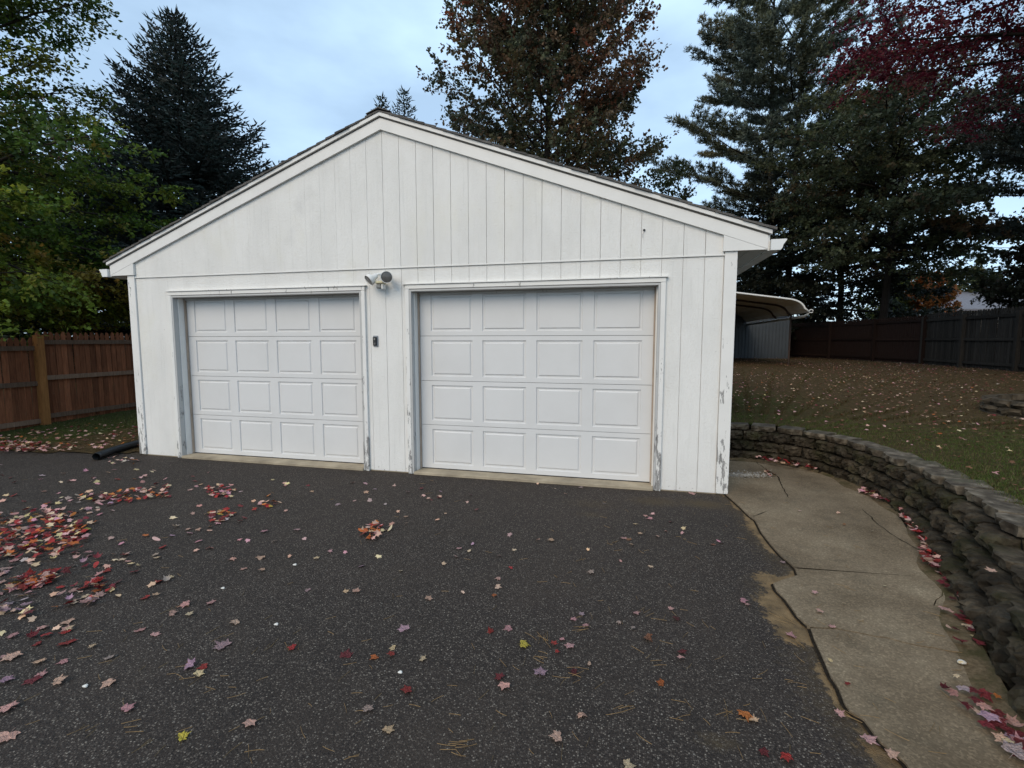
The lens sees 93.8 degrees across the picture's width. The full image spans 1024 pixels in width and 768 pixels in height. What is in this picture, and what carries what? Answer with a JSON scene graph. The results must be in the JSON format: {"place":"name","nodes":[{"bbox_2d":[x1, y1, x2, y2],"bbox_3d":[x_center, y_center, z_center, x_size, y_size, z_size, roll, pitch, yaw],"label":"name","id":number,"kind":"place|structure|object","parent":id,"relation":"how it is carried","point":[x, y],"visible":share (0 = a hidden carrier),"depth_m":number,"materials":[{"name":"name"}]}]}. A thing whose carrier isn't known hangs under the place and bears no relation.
{"place":"outdoors","nodes":[
{"label":"outdoors","id":0,"kind":"place"},
{"bbox_2d":[0,382,139,453],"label":"lawn","id":1,"kind":"structure","parent":0,"point":[87,448],"depth_m":7.88,"materials":[{"name":"plant"}]},
{"bbox_2d":[0,331,136,431],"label":"fence","id":2,"kind":"object","parent":1,"relation":"on","point":[49,378],"visible":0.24,"depth_m":9.02,"materials":[{"name":"red wood"}]},
{"bbox_2d":[0,419,138,451],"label":"leaf litter","id":3,"kind":"object","parent":1,"relation":"on","point":[45,447],"visible":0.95,"depth_m":7.13,"materials":[{"name":"plant"}]},
{"bbox_2d":[0,0,198,351],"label":"maple tree","id":4,"kind":"object","parent":1,"relation":"on","point":[57,294],"visible":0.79,"depth_m":9.65,"materials":[{"name":"green plant"}]},
{"bbox_2d":[75,382,807,451],"bbox_3d":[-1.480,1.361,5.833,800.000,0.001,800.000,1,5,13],"label":"ground","id":5,"kind":"structure","parent":0,"point":[748,423],"depth_m":10.44,"materials":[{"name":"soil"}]},
{"bbox_2d":[4,96,102,311],"bbox_3d":[-24.159,-7.731,25.493,10.102,14.307,8.307,1,5,13],"label":"autumn tree","id":6,"kind":"object","parent":5,"relation":"on","point":[13,104],"visible":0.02,"depth_m":24.83,"materials":[{"name":"green plant"}]},
{"bbox_2d":[0,140,130,381],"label":"spruce tree","id":7,"kind":"object","parent":5,"relation":"on","point":[27,333],"visible":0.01,"depth_m":18.11,"materials":[{"name":"green plant"}]},
{"bbox_2d":[3,132,130,388],"bbox_3d":[-17.331,-5.139,20.492,9.087,11.075,9.417,1,5,13],"label":"spruce tree","id":8,"kind":"object","parent":5,"relation":"on","point":[99,332],"visible":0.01,"depth_m":19.34,"materials":[{"name":"green plant"}]},
{"bbox_2d":[99,107,786,494],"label":"garage","id":9,"kind":"structure","parent":0,"point":[523,317],"depth_m":5.53,"materials":[{"name":"white paint"}]},
{"bbox_2d":[186,296,363,463],"bbox_3d":[-3.090,-0.075,6.275,2.727,2.120,0.064,1,5,13],"label":"garage door","id":10,"kind":"structure","parent":9,"relation":"in","point":[277,377],"depth_m":6.24,"materials":[{"name":"white metal"}]},
{"bbox_2d":[373,336,377,345],"bbox_3d":[-1.621,-0.509,5.678,0.064,0.128,0.032,1,5,13],"label":"video doorbell","id":11,"kind":"object","parent":9,"relation":"attached to","point":[375,340],"visible":1,"depth_m":5.67,"materials":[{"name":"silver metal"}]},
{"bbox_2d":[365,271,392,289],"bbox_3d":[-1.512,-1.202,5.502,0.364,0.221,0.199,1,5,13],"label":"security light","id":12,"kind":"object","parent":9,"relation":"attached to","point":[385,277],"visible":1,"depth_m":5.46,"materials":[{"name":"white plastic"}]},
{"bbox_2d":[420,287,654,482],"bbox_3d":[0.212,-0.004,5.488,2.727,2.120,0.064,1,5,13],"label":"garage door","id":13,"kind":"structure","parent":9,"relation":"in","point":[556,384],"depth_m":5.44,"materials":[{"name":"white metal"}]},
{"bbox_2d":[0,450,902,767],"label":"driveway","id":14,"kind":"structure","parent":0,"point":[450,622],"depth_m":2.63,"materials":[{"name":"asphalt"}]},
{"bbox_2d":[0,675,13,682],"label":"fallen leaf","id":15,"kind":"object","parent":14,"relation":"on","point":[5,678],"visible":1,"depth_m":2.22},
{"bbox_2d":[0,701,18,711],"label":"fallen leaf","id":16,"kind":"object","parent":14,"relation":"on","point":[4,708],"visible":1,"depth_m":2.06,"materials":[{"name":"plant"}]},
{"bbox_2d":[0,731,20,741],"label":"fallen leaf","id":17,"kind":"object","parent":14,"relation":"on","point":[5,735],"visible":1,"depth_m":1.91,"materials":[{"name":"plant"}]},
{"bbox_2d":[1,651,21,660],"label":"fallen leaf","id":18,"kind":"object","parent":14,"relation":"on","point":[11,656],"visible":1,"depth_m":2.39,"materials":[{"name":"plant"}]},
{"bbox_2d":[6,584,18,591],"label":"fallen leaf","id":19,"kind":"object","parent":14,"relation":"on","point":[13,588],"visible":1,"depth_m":3.03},
{"bbox_2d":[16,583,27,590],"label":"fallen leaf","id":20,"kind":"object","parent":14,"relation":"on","point":[23,586],"visible":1,"depth_m":3.03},
{"bbox_2d":[20,675,41,685],"bbox_3d":[-2.230,1.372,2.221,0.062,0.011,0.070,1,5,9],"label":"fallen leaf","id":21,"kind":"object","parent":14,"relation":"on","point":[32,680],"visible":1,"depth_m":2.22,"materials":[{"name":"plant"}]},
{"bbox_2d":[26,627,40,637],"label":"fallen leaf","id":22,"kind":"object","parent":14,"relation":"on","point":[31,634],"visible":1,"depth_m":2.56,"materials":[{"name":"plant"}]},
{"bbox_2d":[52,674,68,685],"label":"fallen leaf","id":23,"kind":"object","parent":14,"relation":"on","point":[58,680],"visible":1,"depth_m":2.21,"materials":[{"name":"plant"}]},
{"bbox_2d":[61,567,70,573],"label":"fallen leaf","id":24,"kind":"object","parent":14,"relation":"on","point":[65,570],"visible":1,"depth_m":3.24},
{"bbox_2d":[56,638,77,645],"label":"fallen leaf","id":25,"kind":"object","parent":14,"relation":"on","point":[69,641],"visible":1,"depth_m":2.50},
{"bbox_2d":[61,618,73,623],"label":"fallen leaf","id":26,"kind":"object","parent":14,"relation":"on","point":[68,621],"visible":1,"depth_m":2.69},
{"bbox_2d":[100,678,115,688],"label":"fallen leaf","id":27,"kind":"object","parent":14,"relation":"on","point":[109,681],"visible":1,"depth_m":2.21,"materials":[{"name":"plant"}]},
{"bbox_2d":[92,440,138,459],"bbox_3d":[-5.440,0.870,7.135,0.237,0.139,1.654,1,5,9],"label":"drain pipe","id":28,"kind":"object","parent":14,"relation":"on","point":[101,454],"visible":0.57,"depth_m":6.64,"materials":[{"name":"black plastic"}]},
{"bbox_2d":[121,702,135,711],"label":"fallen leaf","id":29,"kind":"object","parent":14,"relation":"on","point":[126,707],"visible":1,"depth_m":2.06,"materials":[{"name":"plant"}]},
{"bbox_2d":[178,600,189,607],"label":"fallen leaf","id":30,"kind":"object","parent":14,"relation":"on","point":[185,603],"visible":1,"depth_m":2.86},
{"bbox_2d":[178,730,190,740],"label":"fallen leaf","id":31,"kind":"object","parent":14,"relation":"on","point":[181,735],"visible":1,"depth_m":1.91,"materials":[{"name":"plant"}]},
{"bbox_2d":[184,658,194,668],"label":"fallen leaf","id":32,"kind":"object","parent":14,"relation":"on","point":[190,663],"visible":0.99,"depth_m":2.33,"materials":[{"name":"plant"}]},
{"bbox_2d":[193,669,204,675],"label":"fallen leaf","id":33,"kind":"object","parent":14,"relation":"on","point":[198,672],"visible":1,"depth_m":2.26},
{"bbox_2d":[196,663,207,669],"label":"fallen leaf","id":34,"kind":"object","parent":14,"relation":"on","point":[202,666],"visible":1,"depth_m":2.32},
{"bbox_2d":[212,639,231,649],"bbox_3d":[-1.499,1.347,2.480,0.092,0.012,0.098,-2,5,-20],"label":"fallen leaf","id":35,"kind":"object","parent":14,"relation":"on","point":[220,645],"visible":1,"depth_m":2.48,"materials":[{"name":"plant"}]},
{"bbox_2d":[243,719,256,726],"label":"fallen leaf","id":36,"kind":"object","parent":14,"relation":"on","point":[247,722],"visible":1,"depth_m":1.97,"materials":[{"name":"plant"}]},
{"bbox_2d":[340,649,352,657],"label":"fallen leaf","id":37,"kind":"object","parent":14,"relation":"on","point":[347,653],"visible":1,"depth_m":2.41,"materials":[{"name":"plant"}]},
{"bbox_2d":[0,455,721,635],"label":"leaf litter","id":38,"kind":"object","parent":14,"relation":"on","point":[72,539],"visible":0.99,"depth_m":3.94,"materials":[{"name":"plant"}]},
{"bbox_2d":[25,578,36,585],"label":"fallen leaf","id":39,"kind":"object","parent":38,"relation":"on","point":[33,579],"visible":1,"depth_m":3.10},
{"bbox_2d":[40,571,49,578],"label":"fallen leaf","id":40,"kind":"object","parent":38,"relation":"on","point":[45,573],"visible":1,"depth_m":3.17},
{"bbox_2d":[362,704,372,711],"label":"fallen leaf","id":41,"kind":"object","parent":14,"relation":"on","point":[367,707],"visible":1,"depth_m":2.04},
{"bbox_2d":[382,725,393,732],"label":"fallen leaf","id":42,"kind":"object","parent":14,"relation":"on","point":[388,729],"visible":1,"depth_m":1.94,"materials":[{"name":"plant"}]},
{"bbox_2d":[398,624,409,631],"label":"fallen leaf","id":43,"kind":"object","parent":14,"relation":"on","point":[402,628],"visible":1,"depth_m":2.63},
{"bbox_2d":[400,685,411,692],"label":"fallen leaf","id":44,"kind":"object","parent":14,"relation":"on","point":[405,689],"visible":1,"depth_m":2.16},
{"bbox_2d":[1,479,968,762],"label":"pine needles","id":45,"kind":"object","parent":14,"relation":"on","point":[451,743],"visible":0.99,"depth_m":2.19,"materials":[{"name":"plant"}]},
{"bbox_2d":[495,673,503,679],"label":"fallen leaf","id":46,"kind":"object","parent":14,"relation":"on","point":[499,676],"visible":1,"depth_m":2.24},
{"bbox_2d":[498,682,509,689],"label":"fallen leaf","id":47,"kind":"object","parent":14,"relation":"on","point":[502,685],"visible":1,"depth_m":2.18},
{"bbox_2d":[520,640,529,647],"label":"fallen leaf","id":48,"kind":"object","parent":14,"relation":"on","point":[524,643],"visible":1,"depth_m":2.48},
{"bbox_2d":[533,666,547,676],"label":"fallen leaf","id":49,"kind":"object","parent":14,"relation":"on","point":[540,670],"visible":1,"depth_m":2.27,"materials":[{"name":"plant"}]},
{"bbox_2d":[548,730,561,741],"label":"fallen leaf","id":50,"kind":"object","parent":14,"relation":"on","point":[556,735],"visible":1,"depth_m":1.90,"materials":[{"name":"plant"}]},
{"bbox_2d":[623,759,635,767],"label":"fallen leaf","id":51,"kind":"object","parent":14,"relation":"on","point":[627,763],"visible":1,"depth_m":1.78,"materials":[{"name":"plant"}]},
{"bbox_2d":[643,633,652,641],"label":"fallen leaf","id":52,"kind":"object","parent":14,"relation":"on","point":[648,636],"visible":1,"depth_m":2.54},
{"bbox_2d":[656,678,663,685],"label":"fallen leaf","id":53,"kind":"object","parent":14,"relation":"on","point":[660,682],"visible":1,"depth_m":2.21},
{"bbox_2d":[737,710,752,722],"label":"fallen leaf","id":54,"kind":"object","parent":14,"relation":"on","point":[746,714],"visible":1,"depth_m":2.01,"materials":[{"name":"plant"}]},
{"bbox_2d":[749,714,758,721],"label":"fallen leaf","id":55,"kind":"object","parent":14,"relation":"on","point":[754,718],"visible":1,"depth_m":1.99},
{"bbox_2d":[759,745,769,756],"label":"fallen leaf","id":56,"kind":"object","parent":14,"relation":"on","point":[764,750],"visible":1,"depth_m":1.84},
{"bbox_2d":[780,752,792,762],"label":"fallen leaf","id":57,"kind":"object","parent":14,"relation":"on","point":[787,756],"visible":1,"depth_m":1.81,"materials":[{"name":"plant"}]},
{"bbox_2d":[835,708,845,717],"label":"fallen leaf","id":58,"kind":"object","parent":14,"relation":"on","point":[840,713],"visible":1,"depth_m":2.00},
{"bbox_2d":[860,734,879,745],"bbox_3d":[1.395,1.384,1.865,0.068,0.010,0.061,4,7,41],"label":"fallen leaf","id":59,"kind":"object","parent":14,"relation":"on","point":[870,739],"visible":1,"depth_m":1.86,"materials":[{"name":"plant"}]},
{"bbox_2d":[884,748,899,759],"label":"fallen leaf","id":60,"kind":"object","parent":14,"relation":"on","point":[892,754],"visible":1,"depth_m":1.80,"materials":[{"name":"plant"}]},
{"bbox_2d":[0,0,1023,335],"label":"sky","id":61,"kind":"structure","parent":0,"point":[310,70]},
{"bbox_2d":[729,470,771,478],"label":"gravel","id":62,"kind":"structure","parent":0,"point":[738,473],"depth_m":5.62,"materials":[{"name":"gravel"}]},
{"bbox_2d":[724,460,1023,767],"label":"walkway","id":63,"kind":"structure","parent":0,"point":[904,670],"depth_m":2.76,"materials":[{"name":"concrete"}]},
{"bbox_2d":[756,455,962,662],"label":"leaf litter","id":64,"kind":"object","parent":63,"relation":"on","point":[901,515],"visible":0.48,"depth_m":4.16,"materials":[{"name":"plant"}]},
{"bbox_2d":[729,422,1023,719],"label":"retaining wall","id":65,"kind":"structure","parent":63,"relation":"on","point":[970,528],"depth_m":3.49,"materials":[{"name":"stone"}]},
{"bbox_2d":[729,457,1023,760],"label":"soil","id":66,"kind":"structure","parent":63,"relation":"on","point":[980,669],"depth_m":2.50,"materials":[{"name":"soil"}]},
{"bbox_2d":[968,696,983,702],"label":"fallen leaf","id":67,"kind":"object","parent":66,"relation":"on","point":[975,699],"visible":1,"depth_m":2.04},
{"bbox_2d":[973,638,984,644],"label":"fallen leaf","id":68,"kind":"object","parent":66,"relation":"on","point":[979,642],"visible":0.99,"depth_m":2.44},
{"bbox_2d":[976,688,992,702],"bbox_3d":[2.052,1.350,2.085,0.067,0.015,0.084,-8,13,-9],"label":"fallen leaf","id":69,"kind":"object","parent":66,"relation":"on","point":[985,694],"visible":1,"depth_m":2.08,"materials":[{"name":"plant"}]},
{"bbox_2d":[978,710,1001,722],"bbox_3d":[1.947,1.353,1.952,0.079,0.008,0.077,-14,6,-39],"label":"fallen leaf","id":70,"kind":"object","parent":66,"relation":"on","point":[988,716],"visible":1,"depth_m":1.95,"materials":[{"name":"plant"}]},
{"bbox_2d":[988,705,1006,716],"bbox_3d":[2.008,1.359,1.980,0.057,0.011,0.055,-3,6,-31],"label":"fallen leaf","id":71,"kind":"object","parent":66,"relation":"on","point":[999,712],"visible":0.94,"depth_m":1.99,"materials":[{"name":"plant"}]},
{"bbox_2d":[991,718,1010,729],"bbox_3d":[1.957,1.359,1.930,0.080,0.012,0.090,-9,9,-22],"label":"fallen leaf","id":72,"kind":"object","parent":66,"relation":"on","point":[1000,724],"visible":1,"depth_m":1.92,"materials":[{"name":"plant"}]},
{"bbox_2d":[998,726,1014,733],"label":"fallen leaf","id":73,"kind":"object","parent":66,"relation":"on","point":[1009,731],"visible":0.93,"depth_m":1.89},
{"bbox_2d":[1005,714,1023,726],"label":"fallen leaf","id":74,"kind":"object","parent":66,"relation":"on","point":[1013,721],"visible":1,"depth_m":1.93,"materials":[{"name":"plant"}]},
{"bbox_2d":[940,682,950,688],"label":"fallen leaf","id":75,"kind":"object","parent":63,"relation":"on","point":[944,686],"visible":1,"depth_m":2.12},
{"bbox_2d":[945,688,958,696],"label":"fallen leaf","id":76,"kind":"object","parent":63,"relation":"on","point":[951,691],"visible":1,"depth_m":2.09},
{"bbox_2d":[956,685,969,691],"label":"fallen leaf","id":77,"kind":"object","parent":63,"relation":"on","point":[963,687],"visible":1,"depth_m":2.11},
{"bbox_2d":[959,700,973,709],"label":"fallen leaf","id":78,"kind":"object","parent":63,"relation":"on","point":[967,705],"visible":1,"depth_m":2.01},
{"bbox_2d":[969,686,982,695],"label":"fallen leaf","id":79,"kind":"object","parent":63,"relation":"on","point":[973,689],"visible":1,"depth_m":2.10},
{"bbox_2d":[976,701,993,710],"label":"fallen leaf","id":80,"kind":"object","parent":63,"relation":"on","point":[983,705],"visible":1,"depth_m":2.01,"materials":[{"name":"plant"}]},
{"bbox_2d":[977,720,996,730],"bbox_3d":[1.905,1.361,1.918,0.063,0.006,0.059,4,6,38],"label":"fallen leaf","id":81,"kind":"object","parent":63,"relation":"on","point":[984,723],"visible":1,"depth_m":1.92,"materials":[{"name":"plant"}]},
{"bbox_2d":[991,732,1009,742],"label":"fallen leaf","id":82,"kind":"object","parent":63,"relation":"on","point":[998,736],"visible":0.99,"depth_m":1.85,"materials":[{"name":"plant"}]},
{"bbox_2d":[1001,739,1023,759],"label":"fallen leaf","id":83,"kind":"object","parent":63,"relation":"on","point":[1016,749],"visible":1,"depth_m":1.79,"materials":[{"name":"plant"}]},
{"bbox_2d":[731,357,1023,506],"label":"lawn","id":84,"kind":"structure","parent":0,"point":[782,387],"depth_m":8.53,"materials":[{"name":"plant"}]},
{"bbox_2d":[629,158,726,212],"bbox_3d":[7.171,-5.803,23.898,6.728,10.212,7.502,1,5,13],"label":"tree","id":85,"kind":"object","parent":84,"relation":"on","point":[668,183],"visible":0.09,"depth_m":22.72,"materials":[{"name":"green plant"}]},
{"bbox_2d":[733,316,789,358],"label":"metal shed","id":86,"kind":"structure","parent":84,"relation":"on","point":[770,340],"depth_m":23.34,"materials":[{"name":"grey metal"}]},
{"bbox_2d":[735,292,812,364],"bbox_3d":[7.545,-2.256,20.241,6.352,2.633,8.660,1,5,13],"label":"carport","id":87,"kind":"object","parent":84,"relation":"on","point":[751,307],"visible":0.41,"depth_m":17.25,"materials":[{"name":"white metal"}]},
{"bbox_2d":[733,160,844,357],"bbox_3d":[15.016,-7.462,29.122,11.022,12.525,11.075,1,5,13],"label":"spruce tree","id":88,"kind":"object","parent":84,"relation":"on","point":[758,273],"visible":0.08,"depth_m":27.89,"materials":[{"name":"green plant"}]},
{"bbox_2d":[649,0,941,315],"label":"pine tree","id":89,"kind":"object","parent":84,"relation":"on","point":[737,35],"visible":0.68,"depth_m":25.44,"materials":[{"name":"green plant"}]},
{"bbox_2d":[736,124,978,339],"bbox_3d":[16.885,-6.669,24.889,10.748,12.054,9.400,4,6,36],"label":"tree","id":90,"kind":"object","parent":84,"relation":"on","point":[796,285],"visible":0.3,"depth_m":23.66,"materials":[{"name":"green plant"}]},
{"bbox_2d":[790,315,927,363],"bbox_3d":[13.603,-2.077,24.008,3.289,2.062,13.176,-2,6,-26],"label":"fence","id":91,"kind":"object","parent":84,"relation":"on","point":[889,339],"visible":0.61,"depth_m":20.72,"materials":[{"name":"brown wood"}]},
{"bbox_2d":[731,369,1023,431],"bbox_3d":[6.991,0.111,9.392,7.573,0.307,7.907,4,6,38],"label":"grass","id":92,"kind":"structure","parent":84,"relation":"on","point":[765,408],"depth_m":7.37,"materials":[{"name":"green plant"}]},
{"bbox_2d":[731,358,1023,488],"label":"leaf litter","id":93,"kind":"object","parent":84,"relation":"on","point":[800,363],"visible":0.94,"depth_m":9.32,"materials":[{"name":"plant"}]},
{"bbox_2d":[748,37,1023,319],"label":"tree","id":94,"kind":"object","parent":84,"relation":"on","point":[930,206],"visible":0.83,"depth_m":19.24,"materials":[{"name":"green plant"}]},
{"bbox_2d":[845,267,954,321],"bbox_3d":[26.353,-4.917,32.739,5.619,6.313,4.817,1,5,7],"label":"autumn tree","id":95,"kind":"object","parent":84,"relation":"on","point":[871,308],"visible":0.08,"depth_m":32.24,"materials":[{"name":"brown plant"}]},
{"bbox_2d":[875,2,952,316],"bbox_3d":[21.101,-10.849,26.475,5.376,19.138,4.447,1,5,13],"label":"tree","id":96,"kind":"object","parent":84,"relation":"on","point":[917,108],"visible":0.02,"depth_m":25.66,"materials":[{"name":"green plant"}]},
{"bbox_2d":[807,0,1023,148],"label":"maple tree","id":97,"kind":"object","parent":84,"relation":"on","point":[1009,34],"visible":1,"depth_m":10.36,"materials":[{"name":"red plant"}]},
{"bbox_2d":[902,270,961,316],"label":"autumn tree","id":98,"kind":"object","parent":84,"relation":"on","point":[930,304],"visible":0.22,"depth_m":30.25,"materials":[{"name":"brown plant"}]},
{"bbox_2d":[875,292,1022,331],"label":"neighbour house","id":99,"kind":"structure","parent":84,"relation":"on","point":[965,298],"depth_m":35.33,"materials":[{"name":"grey"}]},
{"bbox_2d":[918,306,1023,371],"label":"fence","id":100,"kind":"object","parent":84,"relation":"on","point":[959,339],"visible":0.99,"depth_m":14.79,"materials":[{"name":"grey wood"}]},
{"bbox_2d":[920,15,1023,240],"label":"pine tree","id":101,"kind":"object","parent":84,"relation":"on","point":[1004,152],"visible":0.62,"depth_m":16.15,"materials":[{"name":"green plant"}]},
{"bbox_2d":[946,258,1011,295],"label":"autumn tree","id":102,"kind":"object","parent":84,"relation":"on","point":[962,288],"visible":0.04,"depth_m":38.27,"materials":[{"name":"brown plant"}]},
{"bbox_2d":[970,241,1023,327],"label":"tree","id":103,"kind":"object","parent":84,"relation":"on","point":[1012,291],"visible":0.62,"depth_m":16.82,"materials":[{"name":"green plant"}]},
{"bbox_2d":[979,394,1023,419],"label":"stone wall","id":104,"kind":"structure","parent":84,"relation":"on","point":[1010,405],"depth_m":6.62,"materials":[{"name":"stone"}]},
{"bbox_2d":[1013,737,1023,746],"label":"fallen leaf","id":105,"kind":"object","parent":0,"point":[1017,740],"visible":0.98,"depth_m":1.83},
{"bbox_2d":[1008,730,1022,742],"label":"fallen leaf","id":106,"kind":"object","parent":105,"relation":"on","point":[1016,735],"visible":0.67,"depth_m":1.85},
{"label":"lawn","id":107,"kind":"structure","parent":0,"visible":0},
{"bbox_2d":[8,4,284,331],"bbox_3d":[-10.080,-5.592,15.062,9.085,11.603,9.455,1,5,13],"label":"spruce tree","id":108,"kind":"object","parent":107,"relation":"on","point":[192,141],"visible":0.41,"depth_m":13.61,"materials":[{"name":"green plant"}]},
{"bbox_2d":[371,93,391,111],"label":"spruce tree","id":109,"kind":"object","parent":107,"relation":"on","point":[382,102],"depth_m":27.88,"materials":[{"name":"green plant"}]},
{"bbox_2d":[391,85,416,119],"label":"spruce tree","id":110,"kind":"object","parent":107,"relation":"on","point":[403,93],"visible":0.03,"depth_m":28.46,"materials":[{"name":"green plant"}]},
{"bbox_2d":[415,0,679,185],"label":"oak tree","id":111,"kind":"object","parent":107,"relation":"on","point":[520,52],"visible":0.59,"depth_m":15.60,"materials":[{"name":"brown plant"}]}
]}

